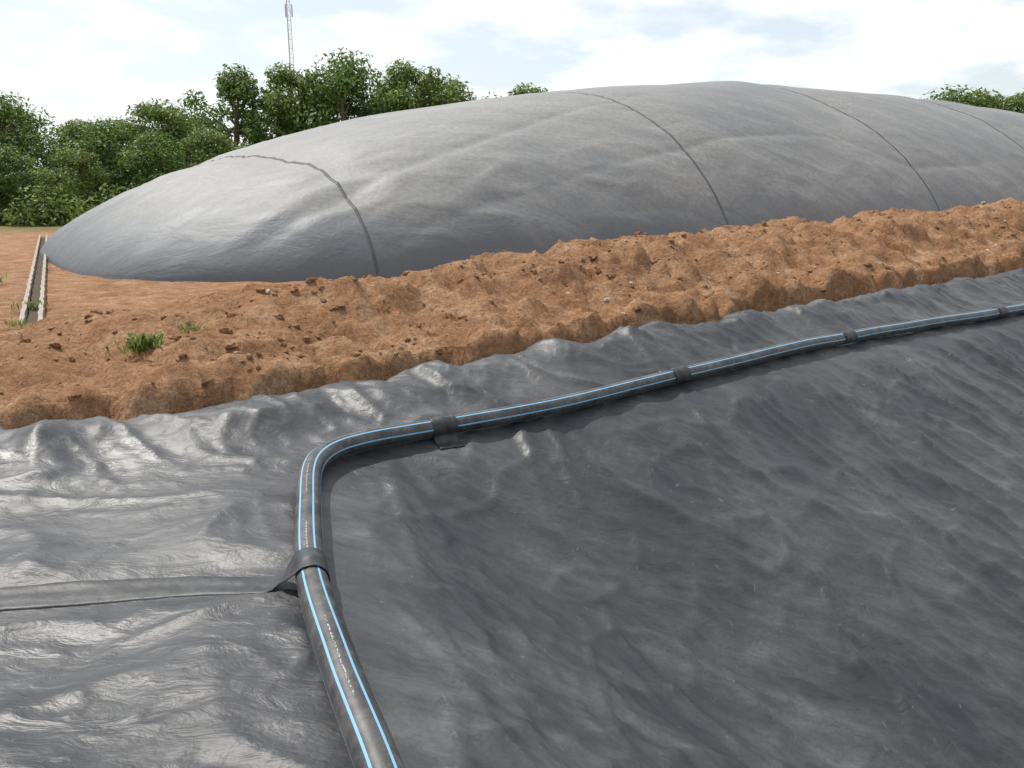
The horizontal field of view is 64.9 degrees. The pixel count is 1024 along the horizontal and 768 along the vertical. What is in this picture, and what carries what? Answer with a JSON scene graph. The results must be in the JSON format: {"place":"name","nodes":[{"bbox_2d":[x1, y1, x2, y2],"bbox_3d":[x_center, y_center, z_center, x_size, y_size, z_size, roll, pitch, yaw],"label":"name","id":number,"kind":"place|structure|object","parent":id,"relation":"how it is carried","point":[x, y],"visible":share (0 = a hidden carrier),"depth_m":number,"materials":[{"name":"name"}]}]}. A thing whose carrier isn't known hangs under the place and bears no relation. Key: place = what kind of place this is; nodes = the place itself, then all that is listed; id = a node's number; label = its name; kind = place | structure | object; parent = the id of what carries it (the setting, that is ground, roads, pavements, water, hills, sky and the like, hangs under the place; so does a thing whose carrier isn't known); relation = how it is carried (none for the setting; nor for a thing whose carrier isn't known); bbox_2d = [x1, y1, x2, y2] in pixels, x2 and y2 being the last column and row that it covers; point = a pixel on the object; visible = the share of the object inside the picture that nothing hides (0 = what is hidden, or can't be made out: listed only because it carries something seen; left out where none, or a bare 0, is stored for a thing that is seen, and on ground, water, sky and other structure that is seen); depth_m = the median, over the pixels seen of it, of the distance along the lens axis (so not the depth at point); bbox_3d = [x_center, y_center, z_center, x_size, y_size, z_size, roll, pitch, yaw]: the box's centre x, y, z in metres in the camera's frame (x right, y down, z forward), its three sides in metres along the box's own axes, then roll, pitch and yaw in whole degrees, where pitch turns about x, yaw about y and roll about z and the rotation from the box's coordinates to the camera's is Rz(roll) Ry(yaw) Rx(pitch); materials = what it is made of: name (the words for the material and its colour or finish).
{"place":"outdoors","nodes":[
{"label":"outdoors","id":0,"kind":"place"},
{"bbox_2d":[0,197,1023,429],"bbox_3d":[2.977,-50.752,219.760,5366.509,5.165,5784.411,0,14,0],"label":"ground","id":1,"kind":"structure","parent":0,"point":[118,385],"depth_m":8.57,"materials":[{"name":"brown soil"}]},
{"bbox_2d":[2,316,29,327],"bbox_3d":[-4.914,-0.614,8.018,0.292,0.119,0.263,0,14,0],"label":"weed plant","id":2,"kind":"object","parent":1,"relation":"on","point":[19,323],"visible":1,"depth_m":7.98,"materials":[{"name":"green plant"}]},
{"bbox_2d":[0,143,50,223],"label":"tree","id":3,"kind":"object","parent":1,"relation":"on","point":[7,159],"visible":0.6,"depth_m":49.88,"materials":[{"name":"green plant"}]},
{"bbox_2d":[11,299,47,310],"bbox_3d":[-8.998,-1.456,15.046,0.604,0.264,0.434,-3,14,-13],"label":"weed plant","id":4,"kind":"object","parent":1,"relation":"on","point":[31,306],"visible":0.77,"depth_m":15.04,"materials":[{"name":"green plant"}]},
{"bbox_2d":[0,116,63,218],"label":"tree","id":5,"kind":"object","parent":1,"relation":"on","point":[46,131],"visible":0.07,"depth_m":59.49,"materials":[{"name":"green plant"}]},
{"bbox_2d":[19,235,47,322],"bbox_3d":[-14.425,-3.565,24.657,0.364,0.597,29.076,-8,16,-28],"label":"concrete drain channel","id":6,"kind":"object","parent":1,"relation":"on","point":[38,288],"visible":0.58,"depth_m":17.82,"materials":[{"name":"grey concrete"}]},
{"bbox_2d":[0,90,74,219],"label":"tree","id":7,"kind":"object","parent":1,"relation":"on","point":[9,113],"visible":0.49,"depth_m":54.03,"materials":[{"name":"green plant"}]},
{"bbox_2d":[0,181,134,226],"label":"undergrowth","id":8,"kind":"object","parent":1,"relation":"on","point":[48,212],"visible":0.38,"depth_m":48.61,"materials":[{"name":"green plant"}]},
{"bbox_2d":[27,147,112,219],"bbox_3d":[-27.745,-12.511,51.313,4.332,5.086,5.119,3,14,12],"label":"tree","id":9,"kind":"object","parent":1,"relation":"on","point":[83,165],"visible":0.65,"depth_m":50.70,"materials":[{"name":"green plant"}]},
{"bbox_2d":[42,119,99,188],"bbox_3d":[-32.728,-16.437,62.260,6.631,7.784,7.834,-1,14,-5],"label":"tree","id":10,"kind":"object","parent":1,"relation":"on","point":[58,130],"visible":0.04,"depth_m":60.06,"materials":[{"name":"green plant"}]},
{"bbox_2d":[23,118,126,204],"bbox_3d":[-30.748,-15.191,57.718,6.894,7.473,5.835,3,14,11],"label":"tree","id":11,"kind":"object","parent":1,"relation":"on","point":[73,130],"visible":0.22,"depth_m":56.87,"materials":[{"name":"green plant"}]},
{"bbox_2d":[58,115,154,198],"bbox_3d":[-28.099,-14.684,55.702,6.565,7.442,7.130,-6,15,-23],"label":"tree","id":12,"kind":"object","parent":1,"relation":"on","point":[101,136],"visible":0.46,"depth_m":54.64,"materials":[{"name":"green plant"}]},
{"bbox_2d":[61,115,164,191],"bbox_3d":[-29.645,-16.342,61.411,7.681,7.981,8.341,2,14,8],"label":"tree","id":13,"kind":"object","parent":1,"relation":"on","point":[117,141],"visible":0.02,"depth_m":60.25,"materials":[{"name":"green plant"}]},
{"bbox_2d":[105,331,172,357],"bbox_3d":[-3.148,-0.350,6.867,0.540,0.216,0.506,9,16,32],"label":"weed plant","id":14,"kind":"object","parent":1,"relation":"on","point":[144,344],"visible":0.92,"depth_m":6.80,"materials":[{"name":"green plant"}]},
{"bbox_2d":[107,128,198,197],"bbox_3d":[-23.827,-13.775,53.915,6.228,6.471,6.763,-9,17,-34],"label":"tree","id":15,"kind":"object","parent":1,"relation":"on","point":[154,149],"visible":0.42,"depth_m":53.04,"materials":[{"name":"green plant"}]},
{"bbox_2d":[112,97,203,180],"bbox_3d":[-26.043,-16.400,59.388,6.260,9.144,6.486,-4,14,-15],"label":"tree","id":16,"kind":"object","parent":1,"relation":"on","point":[159,113],"visible":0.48,"depth_m":58.19,"materials":[{"name":"green plant"}]},
{"bbox_2d":[143,103,215,179],"bbox_3d":[-26.416,-17.339,63.500,7.890,9.059,7.266,-9,17,-34],"label":"tree","id":17,"kind":"object","parent":1,"relation":"on","point":[197,126],"visible":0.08,"depth_m":62.58,"materials":[{"name":"green plant"}]},
{"bbox_2d":[175,320,209,333],"bbox_3d":[-2.847,-0.493,7.174,0.300,0.123,0.246,0,14,0],"label":"weed plant","id":18,"kind":"object","parent":1,"relation":"on","point":[192,327],"visible":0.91,"depth_m":7.18,"materials":[{"name":"green plant"}]},
{"bbox_2d":[166,126,253,167],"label":"tree","id":19,"kind":"object","parent":1,"relation":"on","point":[211,141],"visible":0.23,"depth_m":57.13,"materials":[{"name":"green plant"}]},
{"bbox_2d":[177,63,294,166],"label":"tree","id":20,"kind":"object","parent":1,"relation":"on","point":[231,87],"visible":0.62,"depth_m":67.16,"materials":[{"name":"green plant"}]},
{"bbox_2d":[230,90,300,146],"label":"tree","id":21,"kind":"object","parent":1,"relation":"on","point":[257,141],"visible":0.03,"depth_m":70.69,"materials":[{"name":"green plant"}]},
{"bbox_2d":[284,0,295,107],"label":"lattice radio mast","id":22,"kind":"object","parent":1,"relation":"on","point":[287,15],"visible":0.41,"depth_m":139.29,"materials":[{"name":"metal"}]},
{"bbox_2d":[249,62,338,142],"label":"tree","id":23,"kind":"object","parent":1,"relation":"on","point":[278,80],"visible":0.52,"depth_m":67.52,"materials":[{"name":"green plant"}]},
{"bbox_2d":[291,84,365,132],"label":"tree","id":24,"kind":"object","parent":1,"relation":"on","point":[350,108],"visible":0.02,"depth_m":70.14,"materials":[{"name":"green plant"}]},
{"bbox_2d":[285,47,408,132],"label":"tree","id":25,"kind":"object","parent":1,"relation":"on","point":[344,77],"visible":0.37,"depth_m":66.84,"materials":[{"name":"green plant"}]},
{"bbox_2d":[353,76,415,117],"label":"tree","id":26,"kind":"object","parent":1,"relation":"on","point":[383,82],"visible":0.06,"depth_m":71.81,"materials":[{"name":"green plant"}]},
{"bbox_2d":[374,57,460,112],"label":"tree","id":27,"kind":"object","parent":1,"relation":"on","point":[423,87],"visible":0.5,"depth_m":66.53,"materials":[{"name":"green plant"}]},
{"bbox_2d":[415,73,501,106],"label":"tree","id":28,"kind":"object","parent":1,"relation":"on","point":[456,84],"visible":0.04,"depth_m":69.25,"materials":[{"name":"green plant"}]},
{"bbox_2d":[15,201,1005,343],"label":"pale stones","id":29,"kind":"object","parent":1,"relation":"on","point":[267,291],"visible":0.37,"depth_m":9.31,"materials":[{"name":"beige stone"}]},
{"bbox_2d":[0,268,1023,767],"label":"pond liner","id":30,"kind":"object","parent":1,"relation":"on","point":[812,558],"visible":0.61,"depth_m":5.17,"materials":[{"name":"grey plastic"}]},
{"bbox_2d":[0,547,329,610],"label":"liner strap","id":31,"kind":"object","parent":30,"relation":"on","point":[69,594],"visible":0.95,"depth_m":3.50,"materials":[{"name":"grey plastic"}]},
{"bbox_2d":[426,414,463,449],"bbox_3d":[-0.516,0.323,5.782,0.206,0.198,0.365,-9,16,-33],"label":"liner strap","id":32,"kind":"object","parent":30,"relation":"on","point":[445,432],"visible":0.91,"depth_m":5.71,"materials":[{"name":"grey plastic"}]},
{"bbox_2d":[294,303,1023,767],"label":"striped water pipe","id":33,"kind":"object","parent":30,"relation":"on","point":[368,737],"visible":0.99,"depth_m":4.50,"materials":[{"name":"black plastic"}]},
{"bbox_2d":[658,366,690,383],"bbox_3d":[1.463,-0.100,7.288,0.206,0.126,0.246,-11,17,-37],"label":"liner strap","id":34,"kind":"object","parent":33,"relation":"attached to","point":[683,373],"visible":0.91,"depth_m":7.21,"materials":[{"name":"grey plastic"}]},
{"bbox_2d":[839,330,857,343],"bbox_3d":[3.682,-0.529,8.974,0.226,0.140,0.245,-10,17,-35],"label":"liner strap","id":35,"kind":"object","parent":30,"relation":"on","point":[851,336],"visible":0.76,"depth_m":8.89,"materials":[{"name":"grey plastic"}]},
{"bbox_2d":[994,306,1008,316],"bbox_3d":[6.559,-0.991,10.922,0.224,0.130,0.248,-9,17,-34],"label":"liner strap","id":36,"kind":"object","parent":30,"relation":"on","point":[1004,310],"visible":0.75,"depth_m":10.83,"materials":[{"name":"grey plastic"}]},
{"bbox_2d":[0,197,1023,401],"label":"dirt clods","id":37,"kind":"object","parent":1,"relation":"on","point":[231,345],"visible":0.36,"depth_m":8.03,"materials":[{"name":"brown soil"}]},
{"bbox_2d":[507,82,547,95],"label":"tree","id":38,"kind":"object","parent":1,"relation":"on","point":[522,90],"visible":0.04,"depth_m":89.09,"materials":[{"name":"green plant"}]},
{"bbox_2d":[39,81,1023,282],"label":"inflated biogas cover","id":39,"kind":"object","parent":1,"relation":"on","point":[392,194],"visible":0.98,"depth_m":24.57,"materials":[{"name":"grey plastic"}]},
{"bbox_2d":[919,84,995,108],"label":"tree","id":40,"kind":"object","parent":1,"relation":"on","point":[953,93],"visible":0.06,"depth_m":116.98,"materials":[{"name":"green plant"}]},
{"bbox_2d":[955,87,1014,110],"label":"tree","id":41,"kind":"object","parent":1,"relation":"on","point":[989,98],"visible":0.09,"depth_m":115.94,"materials":[{"name":"green plant"}]},
{"bbox_2d":[990,88,1023,113],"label":"tree","id":42,"kind":"object","parent":1,"relation":"on","point":[1018,102],"visible":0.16,"depth_m":113.99,"materials":[{"name":"green plant"}]},
{"bbox_2d":[0,0,1023,179],"label":"sky","id":43,"kind":"structure","parent":0,"point":[72,59],"materials":[{"name":"white"}]}
]}

